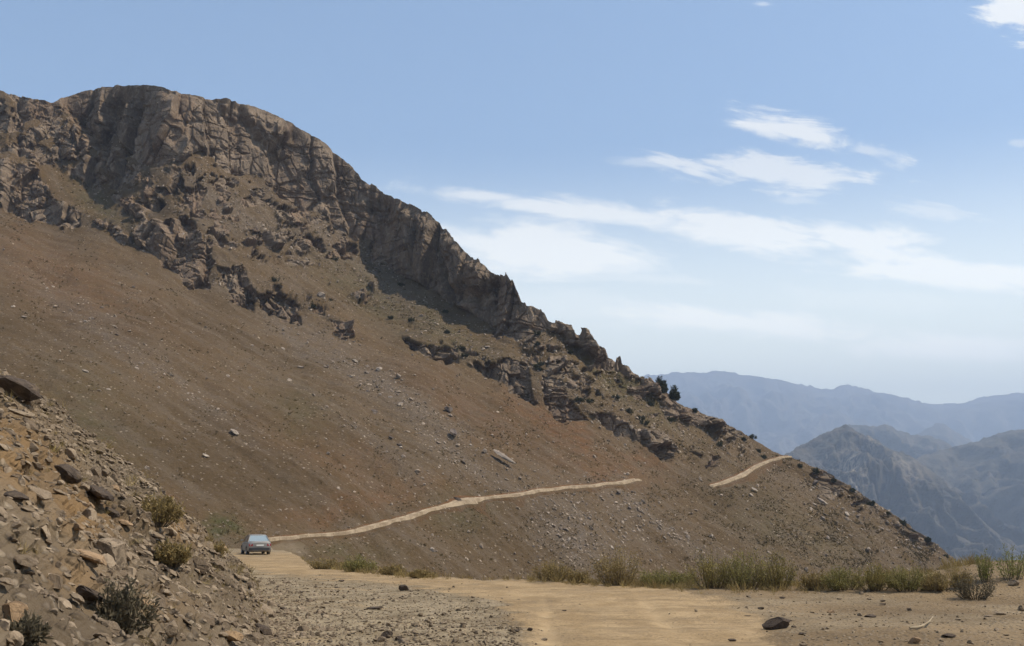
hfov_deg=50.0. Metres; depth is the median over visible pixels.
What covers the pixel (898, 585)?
bush
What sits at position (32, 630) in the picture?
bush
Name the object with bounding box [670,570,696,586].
bush
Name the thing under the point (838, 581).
bush
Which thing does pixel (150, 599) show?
rock
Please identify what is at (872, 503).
shrub
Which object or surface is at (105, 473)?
rock
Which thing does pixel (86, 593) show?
rock
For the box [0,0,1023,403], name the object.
sky
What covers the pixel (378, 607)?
stone
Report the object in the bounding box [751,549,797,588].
bush
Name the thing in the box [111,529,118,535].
rock
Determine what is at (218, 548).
bush
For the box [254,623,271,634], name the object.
rock
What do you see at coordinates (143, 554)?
rock
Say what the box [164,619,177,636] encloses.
rock
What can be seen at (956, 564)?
dry grass
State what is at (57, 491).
rock
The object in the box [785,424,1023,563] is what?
hill
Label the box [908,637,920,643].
stone
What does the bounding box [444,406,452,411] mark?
boulder
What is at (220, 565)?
rock
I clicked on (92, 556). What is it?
rock
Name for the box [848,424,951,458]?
hill
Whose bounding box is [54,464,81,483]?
rock
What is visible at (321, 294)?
boulder
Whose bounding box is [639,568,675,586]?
bush
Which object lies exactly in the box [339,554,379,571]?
bush
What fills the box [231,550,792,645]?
dirt road
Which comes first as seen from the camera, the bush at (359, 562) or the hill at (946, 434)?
the bush at (359, 562)
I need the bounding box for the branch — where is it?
[909,616,932,628]
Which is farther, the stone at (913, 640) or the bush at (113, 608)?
the stone at (913, 640)
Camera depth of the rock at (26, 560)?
8.71 m
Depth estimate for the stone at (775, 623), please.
18.09 m
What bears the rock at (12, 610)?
on the bank
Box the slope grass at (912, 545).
[0,95,943,583]
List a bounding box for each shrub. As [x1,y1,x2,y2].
[575,396,586,401]
[640,419,648,424]
[748,434,756,438]
[811,468,819,473]
[866,500,874,505]
[924,537,930,542]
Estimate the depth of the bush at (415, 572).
38.92 m
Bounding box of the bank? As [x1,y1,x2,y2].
[0,369,269,645]
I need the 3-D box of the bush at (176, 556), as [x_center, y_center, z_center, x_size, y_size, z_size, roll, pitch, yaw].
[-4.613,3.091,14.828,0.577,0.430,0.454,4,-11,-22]
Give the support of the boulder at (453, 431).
on the mountain
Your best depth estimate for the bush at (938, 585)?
27.66 m
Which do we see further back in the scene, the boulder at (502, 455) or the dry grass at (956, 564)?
the boulder at (502, 455)
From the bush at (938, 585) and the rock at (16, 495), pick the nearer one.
the rock at (16, 495)
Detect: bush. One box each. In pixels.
[7,609,53,645]
[88,575,163,635]
[135,491,186,527]
[153,536,191,567]
[205,536,227,557]
[307,558,346,568]
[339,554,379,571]
[377,563,406,574]
[406,568,435,577]
[531,557,573,580]
[566,568,594,582]
[589,544,647,585]
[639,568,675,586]
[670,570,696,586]
[683,545,735,588]
[715,547,770,588]
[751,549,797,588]
[794,569,830,590]
[821,565,865,590]
[848,560,897,591]
[881,558,934,591]
[920,567,954,591]
[948,569,997,599]
[949,568,972,588]
[993,543,1023,580]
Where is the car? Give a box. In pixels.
[241,534,270,554]
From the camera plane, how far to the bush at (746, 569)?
30.39 m
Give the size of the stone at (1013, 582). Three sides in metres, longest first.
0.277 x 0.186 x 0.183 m
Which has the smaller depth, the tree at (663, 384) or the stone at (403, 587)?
the stone at (403, 587)
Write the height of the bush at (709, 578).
1.268 m
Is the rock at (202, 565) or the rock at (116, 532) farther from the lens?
the rock at (202, 565)
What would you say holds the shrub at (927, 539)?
on the mountain
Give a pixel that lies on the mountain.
(240, 141)
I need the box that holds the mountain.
[0,85,955,587]
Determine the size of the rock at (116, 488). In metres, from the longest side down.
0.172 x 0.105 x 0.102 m
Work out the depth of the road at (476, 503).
170.67 m
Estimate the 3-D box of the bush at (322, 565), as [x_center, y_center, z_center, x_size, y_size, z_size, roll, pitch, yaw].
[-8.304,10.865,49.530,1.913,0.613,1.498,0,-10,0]
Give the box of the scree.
[0,87,953,582]
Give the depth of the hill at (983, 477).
4014.69 m
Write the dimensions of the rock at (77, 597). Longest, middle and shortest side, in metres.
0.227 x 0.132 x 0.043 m
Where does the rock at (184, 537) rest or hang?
on the bank
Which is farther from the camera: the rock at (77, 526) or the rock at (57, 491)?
the rock at (57, 491)
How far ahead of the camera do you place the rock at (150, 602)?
9.95 m
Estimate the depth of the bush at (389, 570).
41.76 m
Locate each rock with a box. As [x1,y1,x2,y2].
[0,375,41,400]
[0,408,3,419]
[0,577,14,585]
[2,601,28,623]
[4,490,28,500]
[8,408,34,417]
[13,554,37,566]
[23,401,31,405]
[53,488,65,494]
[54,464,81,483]
[69,593,84,602]
[73,523,83,530]
[75,549,106,565]
[76,585,103,600]
[87,502,94,508]
[88,485,113,500]
[90,466,101,478]
[94,538,126,566]
[102,469,108,476]
[105,507,119,517]
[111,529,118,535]
[112,484,119,491]
[119,519,132,525]
[137,549,147,557]
[141,600,155,607]
[144,592,155,601]
[151,531,164,539]
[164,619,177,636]
[180,534,188,540]
[193,559,208,573]
[199,610,213,617]
[213,560,223,569]
[224,631,243,640]
[244,632,263,645]
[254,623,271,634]
[260,602,272,613]
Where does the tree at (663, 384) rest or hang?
on the mountain
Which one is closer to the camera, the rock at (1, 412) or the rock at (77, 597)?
the rock at (77, 597)
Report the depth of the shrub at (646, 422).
273.80 m
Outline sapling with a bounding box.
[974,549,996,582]
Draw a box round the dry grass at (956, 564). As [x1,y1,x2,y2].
[0,372,1002,645]
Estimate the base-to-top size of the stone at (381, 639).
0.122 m
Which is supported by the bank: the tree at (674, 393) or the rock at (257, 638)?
the rock at (257, 638)
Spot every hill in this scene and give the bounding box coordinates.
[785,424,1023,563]
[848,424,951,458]
[916,423,971,446]
[916,429,1023,555]
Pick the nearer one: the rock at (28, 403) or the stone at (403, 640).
the stone at (403, 640)
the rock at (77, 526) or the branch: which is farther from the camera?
the branch
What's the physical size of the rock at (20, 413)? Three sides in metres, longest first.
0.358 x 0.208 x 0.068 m
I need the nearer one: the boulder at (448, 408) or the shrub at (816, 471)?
the boulder at (448, 408)
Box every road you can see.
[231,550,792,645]
[268,477,641,544]
[708,455,791,488]
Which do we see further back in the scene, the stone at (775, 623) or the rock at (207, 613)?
the stone at (775, 623)
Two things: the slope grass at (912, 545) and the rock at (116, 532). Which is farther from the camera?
the slope grass at (912, 545)
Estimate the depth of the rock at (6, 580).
7.79 m
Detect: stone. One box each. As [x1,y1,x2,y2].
[367,606,382,609]
[376,636,385,641]
[380,630,392,636]
[398,638,408,643]
[399,584,408,590]
[762,617,789,629]
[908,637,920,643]
[941,633,956,636]
[1007,580,1019,585]
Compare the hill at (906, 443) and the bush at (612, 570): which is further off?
the hill at (906, 443)
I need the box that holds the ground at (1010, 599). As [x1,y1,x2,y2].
[228,548,1023,645]
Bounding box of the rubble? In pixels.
[0,367,381,645]
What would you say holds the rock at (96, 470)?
on the bank
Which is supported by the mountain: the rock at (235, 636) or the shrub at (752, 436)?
the shrub at (752, 436)
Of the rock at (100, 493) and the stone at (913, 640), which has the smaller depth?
the rock at (100, 493)
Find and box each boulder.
[317,292,324,297]
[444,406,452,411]
[450,429,456,434]
[494,449,515,463]
[817,497,826,504]
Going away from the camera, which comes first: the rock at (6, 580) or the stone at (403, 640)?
the rock at (6, 580)
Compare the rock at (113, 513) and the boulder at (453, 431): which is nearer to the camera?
the rock at (113, 513)
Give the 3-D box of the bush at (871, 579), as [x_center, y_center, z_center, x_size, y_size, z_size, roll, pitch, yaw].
[9.330,6.534,28.357,1.096,0.802,1.008,6,-12,-32]
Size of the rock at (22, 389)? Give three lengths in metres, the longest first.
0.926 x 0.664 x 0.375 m
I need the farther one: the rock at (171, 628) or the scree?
the scree
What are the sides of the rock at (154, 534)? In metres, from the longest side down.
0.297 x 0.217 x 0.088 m
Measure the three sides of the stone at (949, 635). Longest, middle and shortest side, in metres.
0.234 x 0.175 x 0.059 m
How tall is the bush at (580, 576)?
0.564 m
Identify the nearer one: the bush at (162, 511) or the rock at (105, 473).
the bush at (162, 511)
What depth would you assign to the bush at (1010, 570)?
28.51 m
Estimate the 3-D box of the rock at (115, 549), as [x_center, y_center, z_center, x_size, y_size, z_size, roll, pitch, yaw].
[-4.263,2.461,11.693,0.277,0.341,0.368,-2,-10,10]
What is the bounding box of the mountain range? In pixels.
[639,371,1023,454]
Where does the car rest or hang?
on the dirt road at (604, 615)
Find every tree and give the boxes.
[655,376,668,393]
[668,385,680,400]
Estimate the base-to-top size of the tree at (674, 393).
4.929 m
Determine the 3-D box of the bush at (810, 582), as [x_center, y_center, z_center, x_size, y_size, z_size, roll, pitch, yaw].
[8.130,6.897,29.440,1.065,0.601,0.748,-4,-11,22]
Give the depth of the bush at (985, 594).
26.41 m
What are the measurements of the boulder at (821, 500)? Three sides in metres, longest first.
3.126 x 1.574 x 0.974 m
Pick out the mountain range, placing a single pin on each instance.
(781, 417)
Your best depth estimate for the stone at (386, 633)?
16.87 m
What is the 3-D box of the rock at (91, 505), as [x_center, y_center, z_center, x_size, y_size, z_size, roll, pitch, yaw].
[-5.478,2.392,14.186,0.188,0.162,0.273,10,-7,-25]
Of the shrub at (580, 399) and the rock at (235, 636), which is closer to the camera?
the rock at (235, 636)
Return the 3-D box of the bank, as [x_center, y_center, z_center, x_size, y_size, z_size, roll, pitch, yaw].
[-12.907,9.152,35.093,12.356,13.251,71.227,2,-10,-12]
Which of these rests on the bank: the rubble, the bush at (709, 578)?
the rubble
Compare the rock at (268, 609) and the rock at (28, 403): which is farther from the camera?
the rock at (268, 609)
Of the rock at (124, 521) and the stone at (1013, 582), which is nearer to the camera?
the rock at (124, 521)
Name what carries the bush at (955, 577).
on the ground at (1010, 599)
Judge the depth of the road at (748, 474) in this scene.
283.92 m

